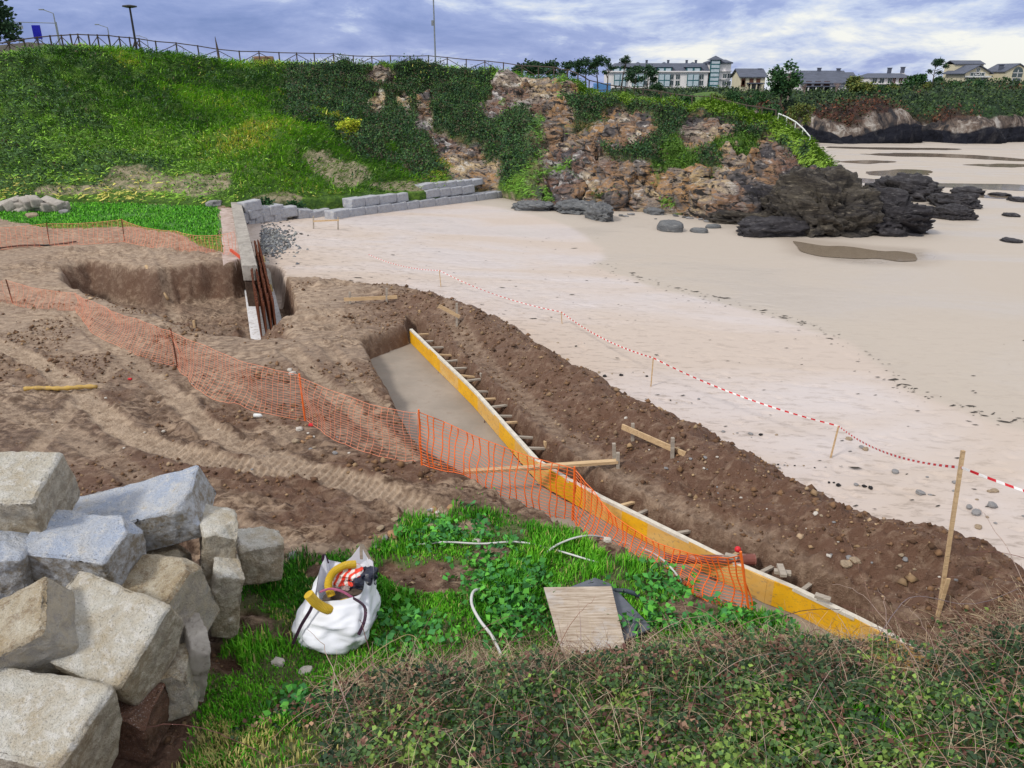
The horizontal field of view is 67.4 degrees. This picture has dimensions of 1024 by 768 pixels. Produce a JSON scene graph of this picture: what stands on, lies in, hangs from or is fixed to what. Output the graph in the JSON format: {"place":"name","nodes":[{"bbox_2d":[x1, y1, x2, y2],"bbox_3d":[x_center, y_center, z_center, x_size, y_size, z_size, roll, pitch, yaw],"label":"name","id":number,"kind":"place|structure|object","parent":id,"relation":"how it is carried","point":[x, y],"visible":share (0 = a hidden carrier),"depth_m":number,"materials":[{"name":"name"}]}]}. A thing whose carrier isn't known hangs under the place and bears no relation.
{"place":"outdoors","nodes":[
{"label":"outdoors","id":0,"kind":"place"},
{"bbox_2d":[0,42,83,52],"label":"path","id":1,"kind":"structure","parent":0,"point":[3,47],"depth_m":53.77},
{"bbox_2d":[0,201,223,251],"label":"lawn","id":2,"kind":"structure","parent":0,"point":[162,223],"depth_m":34.39,"materials":[{"name":"green plant"}]},
{"bbox_2d":[40,195,65,210],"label":"rubble block","id":3,"kind":"object","parent":2,"relation":"on","point":[57,204],"depth_m":36.75,"materials":[{"name":"stone"}]},
{"bbox_2d":[220,208,240,269],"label":"pavement","id":4,"kind":"structure","parent":0,"point":[227,221],"depth_m":31.15,"materials":[{"name":"concrete"}]},
{"bbox_2d":[0,47,832,218],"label":"hillside","id":5,"kind":"structure","parent":0,"point":[739,182],"depth_m":47.61,"materials":[{"name":"plant"}]},
{"bbox_2d":[0,0,22,43],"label":"round tree","id":6,"kind":"object","parent":5,"relation":"on","point":[8,26],"visible":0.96,"depth_m":61.59,"materials":[{"name":"green plant"}]},
{"bbox_2d":[0,33,567,77],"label":"wooden fence","id":7,"kind":"object","parent":5,"relation":"on","point":[176,43],"visible":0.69,"depth_m":62.15,"materials":[{"name":"brown wood"}]},
{"bbox_2d":[334,117,361,139],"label":"shrub","id":8,"kind":"object","parent":5,"relation":"on","point":[349,125],"visible":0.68,"depth_m":49.43,"materials":[{"name":"yellow plant"}]},
{"bbox_2d":[0,45,814,202],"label":"cliff scrub","id":9,"kind":"object","parent":5,"relation":"on","point":[372,128],"visible":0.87,"depth_m":55.37,"materials":[{"name":"green plant"}]},
{"bbox_2d":[0,40,842,208],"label":"hillside grass","id":10,"kind":"structure","parent":5,"relation":"on","point":[786,129],"depth_m":47.88,"materials":[{"name":"plant"}]},
{"bbox_2d":[511,58,545,75],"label":"pine tree","id":11,"kind":"object","parent":5,"relation":"on","point":[533,70],"visible":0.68,"depth_m":99.29,"materials":[{"name":"green plant"}]},
{"bbox_2d":[523,58,566,77],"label":"pine tree","id":12,"kind":"object","parent":5,"relation":"on","point":[552,64],"visible":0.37,"depth_m":103.01,"materials":[{"name":"green plant"}]},
{"bbox_2d":[571,56,596,86],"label":"pine tree","id":13,"kind":"object","parent":5,"relation":"on","point":[577,68],"visible":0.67,"depth_m":92.14,"materials":[{"name":"green plant"}]},
{"bbox_2d":[579,54,610,89],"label":"pine tree","id":14,"kind":"object","parent":5,"relation":"on","point":[597,61],"visible":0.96,"depth_m":90.02,"materials":[{"name":"green plant"}]},
{"bbox_2d":[622,65,645,93],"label":"pine tree","id":15,"kind":"object","parent":5,"relation":"on","point":[630,74],"visible":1,"depth_m":90.46,"materials":[{"name":"green plant"}]},
{"bbox_2d":[630,64,659,96],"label":"pine tree","id":16,"kind":"object","parent":5,"relation":"on","point":[649,71],"visible":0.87,"depth_m":94.21,"materials":[{"name":"green plant"}]},
{"bbox_2d":[567,69,776,116],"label":"wooden fence","id":17,"kind":"object","parent":5,"relation":"on","point":[642,94],"visible":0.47,"depth_m":63.28,"materials":[{"name":"brown wood"}]},
{"bbox_2d":[757,103,785,121],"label":"shrub","id":18,"kind":"object","parent":5,"relation":"on","point":[778,108],"visible":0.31,"depth_m":102.81,"materials":[{"name":"green plant"}]},
{"bbox_2d":[0,202,1023,767],"bbox_3d":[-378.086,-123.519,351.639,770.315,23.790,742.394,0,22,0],"label":"ground","id":19,"kind":"structure","parent":0,"point":[196,284],"depth_m":13.50,"materials":[{"name":"soil"}]},
{"bbox_2d":[23,384,97,390],"bbox_3d":[-9.330,0.078,15.863,1.436,0.116,0.162,-2,22,-5],"label":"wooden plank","id":20,"kind":"object","parent":19,"relation":"on","point":[66,388],"visible":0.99,"depth_m":15.82,"materials":[{"name":"wood"}]},
{"bbox_2d":[0,667,121,767],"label":"quarry block","id":21,"kind":"object","parent":19,"relation":"on","point":[48,720],"depth_m":6.28,"materials":[{"name":"beige stone"}]},
{"bbox_2d":[0,577,78,673],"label":"quarry block","id":22,"kind":"object","parent":21,"relation":"on","point":[38,633],"depth_m":6.65,"materials":[{"name":"brown stone"}]},
{"bbox_2d":[0,218,236,254],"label":"safety net","id":23,"kind":"object","parent":19,"relation":"on","point":[123,231],"visible":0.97,"depth_m":29.29,"materials":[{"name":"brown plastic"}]},
{"bbox_2d":[116,682,171,762],"bbox_3d":[-3.548,3.116,7.171,0.556,0.632,0.520,5,28,2],"label":"quarry block","id":24,"kind":"object","parent":19,"relation":"on","point":[140,739],"depth_m":7.01,"materials":[{"name":"stone"}]},
{"bbox_2d":[146,544,191,560],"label":"quarry block","id":25,"kind":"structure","parent":19,"relation":"on","point":[177,550],"depth_m":8.64,"materials":[{"name":"grey stone"}]},
{"bbox_2d":[73,465,215,551],"bbox_3d":[-4.236,1.504,8.731,1.494,0.538,0.832,-15,33,-5],"label":"quarry block","id":26,"kind":"object","parent":25,"relation":"on","point":[163,510],"depth_m":8.55,"materials":[{"name":"grey stone"}]},
{"bbox_2d":[161,643,199,721],"bbox_3d":[-3.349,2.916,7.507,0.524,0.580,0.543,-6,22,-14],"label":"quarry block","id":27,"kind":"object","parent":19,"relation":"on","point":[182,687],"depth_m":7.36,"materials":[{"name":"grey stone"}]},
{"bbox_2d":[50,571,182,705],"bbox_3d":[-3.758,2.376,7.133,1.098,0.686,0.853,18,53,7],"label":"quarry block","id":28,"kind":"object","parent":27,"relation":"on","point":[128,641],"depth_m":6.93,"materials":[{"name":"beige stone"}]},
{"bbox_2d":[183,613,210,701],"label":"quarry block","id":29,"kind":"object","parent":19,"relation":"on","point":[196,639],"depth_m":7.57,"materials":[{"name":"stone"}]},
{"bbox_2d":[122,554,219,643],"bbox_3d":[-3.656,2.318,7.938,0.855,0.888,0.792,3,38,12],"label":"quarry block","id":30,"kind":"object","parent":29,"relation":"on","point":[181,586],"depth_m":7.79,"materials":[{"name":"brown stone"}]},
{"bbox_2d":[25,509,145,586],"bbox_3d":[-4.345,1.703,7.784,1.005,0.572,0.661,5,34,7],"label":"quarry block","id":31,"kind":"object","parent":30,"relation":"on","point":[65,547],"depth_m":7.58,"materials":[{"name":"grey stone"}]},
{"bbox_2d":[0,279,420,462],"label":"safety net","id":32,"kind":"object","parent":19,"relation":"on","point":[179,364],"visible":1,"depth_m":15.21,"materials":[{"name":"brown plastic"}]},
{"bbox_2d":[208,555,244,638],"bbox_3d":[-3.251,2.372,8.643,0.348,1.014,0.578,1,22,-30],"label":"quarry block","id":33,"kind":"object","parent":19,"relation":"on","point":[227,579],"depth_m":8.41,"materials":[{"name":"beige stone"}]},
{"bbox_2d":[199,504,237,585],"bbox_3d":[-3.376,1.900,8.803,0.407,0.917,0.747,2,20,-24],"label":"quarry block","id":34,"kind":"object","parent":33,"relation":"on","point":[219,528],"depth_m":8.48,"materials":[{"name":"beige stone"}]},
{"bbox_2d":[237,526,283,585],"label":"quarry block","id":35,"kind":"object","parent":19,"relation":"on","point":[260,551],"depth_m":9.30,"materials":[{"name":"beige stone"}]},
{"bbox_2d":[244,288,281,339],"bbox_3d":[-7.938,-2.104,24.648,1.000,0.200,7.704,-8,23,-18],"label":"concrete footing","id":36,"kind":"object","parent":19,"relation":"on","point":[253,323],"visible":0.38,"depth_m":24.30,"materials":[{"name":"concrete"}]},
{"bbox_2d":[250,239,275,335],"bbox_3d":[-8.392,-3.322,25.555,0.504,1.390,8.619,-8,23,-18],"label":"rebar cage","id":37,"kind":"object","parent":36,"relation":"on","point":[265,292],"visible":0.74,"depth_m":23.36,"materials":[{"name":"metal"}]},
{"bbox_2d":[291,544,380,654],"bbox_3d":[-2.029,2.454,8.864,0.990,0.886,1.255,0,22,0],"label":"bulk bag","id":38,"kind":"object","parent":19,"relation":"on","point":[339,628],"visible":0.74,"depth_m":8.54,"materials":[{"name":"fabric"}]},
{"bbox_2d":[304,590,346,613],"bbox_3d":[-2.024,2.433,8.595,0.578,0.446,0.197,-19,29,-39],"label":"corrugated hose","id":39,"kind":"object","parent":38,"relation":"in","point":[314,601],"visible":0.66,"depth_m":8.44,"materials":[{"name":"plastic"}]},
{"bbox_2d":[322,588,362,600],"bbox_3d":[-1.954,2.440,8.986,0.486,0.172,0.427,0,22,0],"label":"waste","id":40,"kind":"object","parent":38,"relation":"in","point":[353,592],"visible":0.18,"depth_m":8.86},
{"bbox_2d":[324,560,356,597],"bbox_3d":[-1.994,2.238,8.887,0.187,0.322,0.445,17,27,35],"label":"corrugated hose","id":41,"kind":"object","parent":40,"relation":"on","point":[335,570],"visible":0.96,"depth_m":8.82,"materials":[{"name":"plastic"}]},
{"bbox_2d":[333,564,363,587],"bbox_3d":[-1.905,2.227,8.994,0.381,0.210,0.315,0,22,0],"label":"rag","id":42,"kind":"object","parent":38,"relation":"in","point":[344,577],"visible":0.62,"depth_m":8.90,"materials":[{"name":"fabric"}]},
{"bbox_2d":[349,566,378,589],"bbox_3d":[-1.754,2.287,9.040,0.415,0.258,0.401,14,26,31],"label":"plastic sheet","id":43,"kind":"object","parent":38,"relation":"in","point":[368,574],"visible":0.58,"depth_m":8.90,"materials":[{"name":"plastic"}]},
{"bbox_2d":[344,288,397,303],"bbox_3d":[-4.022,-2.432,21.870,1.547,0.622,0.063,1,22,3],"label":"batter board","id":44,"kind":"object","parent":19,"relation":"on","point":[350,298],"visible":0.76,"depth_m":21.83,"materials":[{"name":"brown wood"}]},
{"bbox_2d":[419,541,593,561],"bbox_3d":[-0.057,2.218,10.425,2.503,0.102,0.243,4,22,10],"label":"conduit","id":45,"kind":"object","parent":19,"relation":"on","point":[504,542],"visible":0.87,"depth_m":10.47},
{"bbox_2d":[0,279,1023,755],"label":"soil clods","id":46,"kind":"object","parent":19,"relation":"on","point":[910,577],"visible":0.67,"depth_m":13.34,"materials":[{"name":"soil"}]},
{"bbox_2d":[464,465,565,473],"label":"timber beam","id":47,"kind":"structure","parent":19,"relation":"on","point":[503,469],"depth_m":12.54,"materials":[{"name":"brown wood"}]},
{"bbox_2d":[535,459,617,469],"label":"timber beam","id":48,"kind":"structure","parent":47,"relation":"on","point":[592,463],"depth_m":12.56,"materials":[{"name":"brown wood"}]},
{"bbox_2d":[260,499,805,718],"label":"weeds","id":49,"kind":"object","parent":19,"relation":"on","point":[412,614],"visible":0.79,"depth_m":9.17,"materials":[{"name":"green plant"}]},
{"bbox_2d":[544,586,624,656],"bbox_3d":[0.814,2.717,8.858,0.846,0.098,1.292,0,22,0],"label":"plywood sheet","id":50,"kind":"object","parent":19,"relation":"on","point":[598,610],"visible":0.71,"depth_m":8.91,"materials":[{"name":"wood"}]},
{"bbox_2d":[418,409,752,611],"bbox_3d":[0.995,1.817,11.181,5.834,1.781,1.136,19,29,39],"label":"safety net","id":51,"kind":"object","parent":19,"relation":"on","point":[574,482],"visible":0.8,"depth_m":11.88,"materials":[{"name":"orange plastic"}]},
{"bbox_2d":[151,513,1023,767],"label":"bramble canes","id":52,"kind":"object","parent":19,"relation":"on","point":[880,634],"visible":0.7,"depth_m":6.75,"materials":[{"name":"plant"}]},
{"bbox_2d":[171,497,1023,767],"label":"grass","id":53,"kind":"structure","parent":19,"relation":"on","point":[241,649],"depth_m":8.64,"materials":[{"name":"plant"}]},
{"bbox_2d":[470,588,501,653],"bbox_3d":[-0.344,2.739,9.025,0.235,0.178,1.282,-5,22,-11],"label":"conduit","id":54,"kind":"object","parent":53,"relation":"on","point":[476,613],"visible":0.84,"depth_m":8.92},
{"bbox_2d":[571,578,650,641],"bbox_3d":[1.181,2.681,9.233,0.598,0.090,1.163,-13,25,-29],"label":"grey sheet","id":55,"kind":"object","parent":19,"relation":"on","point":[623,605],"visible":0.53,"depth_m":9.16,"materials":[{"name":"plastic"}]},
{"bbox_2d":[542,535,682,582],"bbox_3d":[1.261,2.398,10.643,1.863,0.711,1.614,0,22,0],"label":"conduit","id":56,"kind":"object","parent":19,"relation":"on","point":[670,567],"visible":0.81,"depth_m":10.45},
{"bbox_2d":[227,561,1023,767],"bbox_3d":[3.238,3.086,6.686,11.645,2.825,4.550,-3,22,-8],"label":"bramble leaves","id":57,"kind":"object","parent":19,"relation":"on","point":[358,749],"visible":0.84,"depth_m":6.62,"materials":[{"name":"green plant"}]},
{"bbox_2d":[371,343,902,672],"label":"blinding slab","id":58,"kind":"structure","parent":19,"relation":"on","point":[413,379],"depth_m":14.97,"materials":[{"name":"concrete"}]},
{"bbox_2d":[410,329,955,670],"bbox_3d":[0.786,1.160,14.088,1.612,0.570,14.680,-12,25,-28],"label":"formwork","id":59,"kind":"object","parent":58,"relation":"on","point":[764,587],"visible":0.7,"depth_m":11.31,"materials":[{"name":"yellow wood"}]},
{"bbox_2d":[665,553,756,565],"bbox_3d":[2.697,2.388,10.445,1.210,0.172,0.170,0,22,0],"label":"drain pipe","id":60,"kind":"object","parent":59,"relation":"on","point":[749,559],"visible":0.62,"depth_m":10.40,"materials":[{"name":"plastic"}]},
{"bbox_2d":[621,423,685,458],"bbox_3d":[2.415,1.029,13.091,0.249,0.634,1.270,-18,28,-37],"label":"batter board","id":61,"kind":"object","parent":19,"relation":"on","point":[632,430],"visible":0.76,"depth_m":13.02,"materials":[{"name":"brown wood"}]},
{"bbox_2d":[935,450,965,617],"bbox_3d":[5.120,1.893,9.004,0.112,2.341,0.328,0,22,0],"label":"timber post","id":62,"kind":"object","parent":19,"relation":"on","point":[945,583],"visible":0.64,"depth_m":8.99,"materials":[{"name":"brown wood"}]},
{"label":"quarry block","id":63,"kind":"object","parent":19,"relation":"on","visible":0},
{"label":"quarry block","id":64,"kind":"object","parent":63,"relation":"on","visible":0},
{"bbox_2d":[0,530,34,598],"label":"quarry block","id":65,"kind":"object","parent":64,"relation":"on","point":[15,571],"depth_m":7.41,"materials":[{"name":"grey stone"}]},
{"bbox_2d":[0,451,79,533],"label":"quarry block","id":66,"kind":"object","parent":65,"relation":"on","point":[38,490],"depth_m":7.72,"materials":[{"name":"beige stone"}]},
{"bbox_2d":[0,0,1023,89],"label":"sky","id":67,"kind":"structure","parent":0,"point":[860,37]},
{"bbox_2d":[247,142,1023,568],"bbox_3d":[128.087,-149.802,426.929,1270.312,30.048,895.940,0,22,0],"label":"beach","id":68,"kind":"structure","parent":0,"point":[943,314],"depth_m":23.14,"materials":[{"name":"sand"}]},
{"bbox_2d":[231,202,259,305],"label":"sea wall","id":69,"kind":"structure","parent":68,"relation":"on","point":[247,257],"depth_m":26.99,"materials":[{"name":"concrete"}]},
{"bbox_2d":[244,213,252,223],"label":"granite block","id":70,"kind":"structure","parent":68,"relation":"on","point":[246,217],"depth_m":36.92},
{"bbox_2d":[237,199,262,213],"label":"granite block","id":71,"kind":"structure","parent":70,"relation":"on","point":[252,204],"depth_m":36.96,"materials":[{"name":"stone"}]},
{"bbox_2d":[259,219,308,264],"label":"pebbles","id":72,"kind":"object","parent":68,"relation":"on","point":[269,240],"visible":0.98,"depth_m":32.37,"materials":[{"name":"gravel"}]},
{"bbox_2d":[324,208,349,218],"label":"granite block","id":73,"kind":"structure","parent":68,"relation":"on","point":[340,213],"depth_m":38.84,"materials":[{"name":"stone"}]},
{"bbox_2d":[345,206,364,216],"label":"granite block","id":74,"kind":"structure","parent":68,"relation":"on","point":[357,211],"depth_m":39.78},
{"bbox_2d":[342,196,364,207],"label":"granite block","id":75,"kind":"structure","parent":74,"relation":"on","point":[352,202],"depth_m":39.90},
{"bbox_2d":[377,203,391,212],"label":"granite block","id":76,"kind":"structure","parent":68,"relation":"on","point":[383,208],"depth_m":41.34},
{"bbox_2d":[379,193,396,203],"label":"granite block","id":77,"kind":"structure","parent":76,"relation":"on","point":[388,198],"depth_m":41.78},
{"bbox_2d":[512,200,553,210],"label":"beach rock","id":78,"kind":"object","parent":68,"relation":"on","point":[532,205],"visible":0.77,"depth_m":44.21,"materials":[{"name":"grey stone"}]},
{"bbox_2d":[552,199,595,214],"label":"beach rock","id":79,"kind":"object","parent":68,"relation":"on","point":[574,206],"visible":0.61,"depth_m":43.70,"materials":[{"name":"grey stone"}]},
{"bbox_2d":[585,201,613,221],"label":"beach rock","id":80,"kind":"object","parent":68,"relation":"on","point":[600,211],"visible":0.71,"depth_m":41.22,"materials":[{"name":"grey stone"}]},
{"bbox_2d":[292,238,1023,508],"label":"seaweed","id":81,"kind":"object","parent":68,"relation":"on","point":[801,364],"visible":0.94,"depth_m":18.69,"materials":[{"name":"plant"}]},
{"bbox_2d":[657,219,683,232],"bbox_3d":[8.024,-7.949,38.952,1.351,0.686,1.572,2,22,5],"label":"beach rock","id":82,"kind":"object","parent":68,"relation":"on","point":[674,226],"visible":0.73,"depth_m":38.38,"materials":[{"name":"grey stone"}]},
{"bbox_2d":[370,255,1023,491],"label":"barrier tape","id":83,"kind":"object","parent":68,"relation":"on","point":[966,469],"visible":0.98,"depth_m":14.54,"materials":[{"name":"red plastic"}]},
{"bbox_2d":[699,209,774,224],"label":"beach rock","id":84,"kind":"object","parent":68,"relation":"on","point":[720,216],"visible":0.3,"depth_m":41.37,"materials":[{"name":"stone"}]},
{"bbox_2d":[736,215,809,237],"bbox_3d":[13.240,-7.838,38.632,4.621,1.309,2.973,-6,23,-15],"label":"beach rock","id":85,"kind":"object","parent":68,"relation":"on","point":[764,227],"visible":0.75,"depth_m":37.50,"materials":[{"name":"stone"}]},
{"bbox_2d":[764,164,884,237],"bbox_3d":[15.999,-9.040,39.663,5.258,4.473,6.073,-6,23,-14],"label":"beach rock","id":86,"kind":"object","parent":68,"relation":"on","point":[839,200],"visible":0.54,"depth_m":38.01,"materials":[{"name":"stone"}]},
{"bbox_2d":[872,187,935,236],"bbox_3d":[19.152,-8.661,39.917,5.285,3.056,4.921,0,22,1],"label":"beach rock","id":87,"kind":"object","parent":68,"relation":"on","point":[904,216],"visible":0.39,"depth_m":38.22,"materials":[{"name":"stone"}]},
{"bbox_2d":[863,172,948,201],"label":"beach rock","id":88,"kind":"object","parent":68,"relation":"on","point":[919,187],"visible":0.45,"depth_m":53.26,"materials":[{"name":"stone"}]},
{"bbox_2d":[926,192,982,208],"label":"beach rock","id":89,"kind":"object","parent":68,"relation":"on","point":[971,201],"visible":0.52,"depth_m":49.11,"materials":[{"name":"stone"}]},
{"bbox_2d":[933,203,978,220],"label":"beach rock","id":90,"kind":"object","parent":68,"relation":"on","point":[953,212],"visible":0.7,"depth_m":43.85,"materials":[{"name":"stone"}]},
{"bbox_2d":[950,186,986,195],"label":"beach rock","id":91,"kind":"object","parent":68,"relation":"on","point":[970,190],"visible":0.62,"depth_m":56.39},
{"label":"granite block","id":92,"kind":"object","parent":68,"relation":"on","visible":0},
{"bbox_2d":[280,205,297,218],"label":"granite block","id":93,"kind":"structure","parent":92,"relation":"on","point":[286,211],"depth_m":38.34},
{"bbox_2d":[668,86,1023,143],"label":"cliff","id":94,"kind":"structure","parent":0,"point":[894,125],"depth_m":139.37,"materials":[{"name":"stone"}]},
{"bbox_2d":[604,56,732,90],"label":"apartment building","id":95,"kind":"structure","parent":94,"relation":"on","point":[714,71],"depth_m":306.23,"materials":[{"name":"stone"}]},
{"bbox_2d":[730,68,767,91],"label":"house","id":96,"kind":"structure","parent":94,"relation":"on","point":[751,78],"depth_m":191.17,"materials":[{"name":"stone"}]},
{"bbox_2d":[766,58,803,107],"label":"round tree","id":97,"kind":"object","parent":94,"relation":"on","point":[780,83],"visible":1,"depth_m":138.49,"materials":[{"name":"green plant"}]},
{"bbox_2d":[786,101,815,126],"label":"shrub","id":98,"kind":"object","parent":94,"relation":"on","point":[804,115],"visible":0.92,"depth_m":122.42,"materials":[{"name":"green plant"}]},
{"bbox_2d":[592,76,1023,128],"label":"scrub","id":99,"kind":"object","parent":94,"relation":"on","point":[810,96],"visible":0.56,"depth_m":155.29,"materials":[{"name":"green plant"}]},
{"bbox_2d":[791,68,856,92],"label":"house","id":100,"kind":"structure","parent":94,"relation":"on","point":[819,78],"depth_m":201.16,"materials":[{"name":"stone"}]},
{"bbox_2d":[846,80,877,94],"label":"shrub","id":101,"kind":"object","parent":94,"relation":"on","point":[862,86],"visible":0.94,"depth_m":168.90,"materials":[{"name":"green plant"}]},
{"bbox_2d":[860,67,908,85],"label":"house","id":102,"kind":"structure","parent":94,"relation":"on","point":[887,77],"depth_m":200.15,"materials":[{"name":"stone"}]},
{"bbox_2d":[899,73,930,87],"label":"shrub","id":103,"kind":"object","parent":94,"relation":"on","point":[920,78],"visible":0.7,"depth_m":174.16,"materials":[{"name":"green plant"}]},
{"bbox_2d":[926,57,950,86],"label":"pine tree","id":104,"kind":"object","parent":94,"relation":"on","point":[938,62],"visible":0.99,"depth_m":170.29,"materials":[{"name":"green plant"}]},
{"bbox_2d":[942,60,993,82],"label":"house","id":105,"kind":"structure","parent":94,"relation":"on","point":[964,69],"depth_m":193.38,"materials":[{"name":"stone"}]},
{"bbox_2d":[988,63,1023,82],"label":"house","id":106,"kind":"structure","parent":94,"relation":"on","point":[1012,71],"depth_m":190.51,"materials":[{"name":"stone"}]},
{"bbox_2d":[793,241,916,260],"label":"water","id":107,"kind":"structure","parent":0,"point":[838,251],"depth_m":33.59,"materials":[{"name":"brown liquid"}]},
{"bbox_2d":[826,146,958,149],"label":"water","id":108,"kind":"structure","parent":0,"point":[888,148],"depth_m":119.24,"materials":[{"name":"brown liquid"}]},
{"bbox_2d":[866,169,932,175],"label":"water","id":109,"kind":"structure","parent":0,"point":[894,172],"depth_m":75.54,"materials":[{"name":"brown liquid"}]},
{"bbox_2d":[861,178,1023,190],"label":"water","id":110,"kind":"structure","parent":0,"point":[1017,187],"depth_m":63.27,"materials":[{"name":"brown liquid"}]},
{"bbox_2d":[868,153,1023,160],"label":"water","id":111,"kind":"structure","parent":0,"point":[947,155],"depth_m":101.70,"materials":[{"name":"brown liquid"}]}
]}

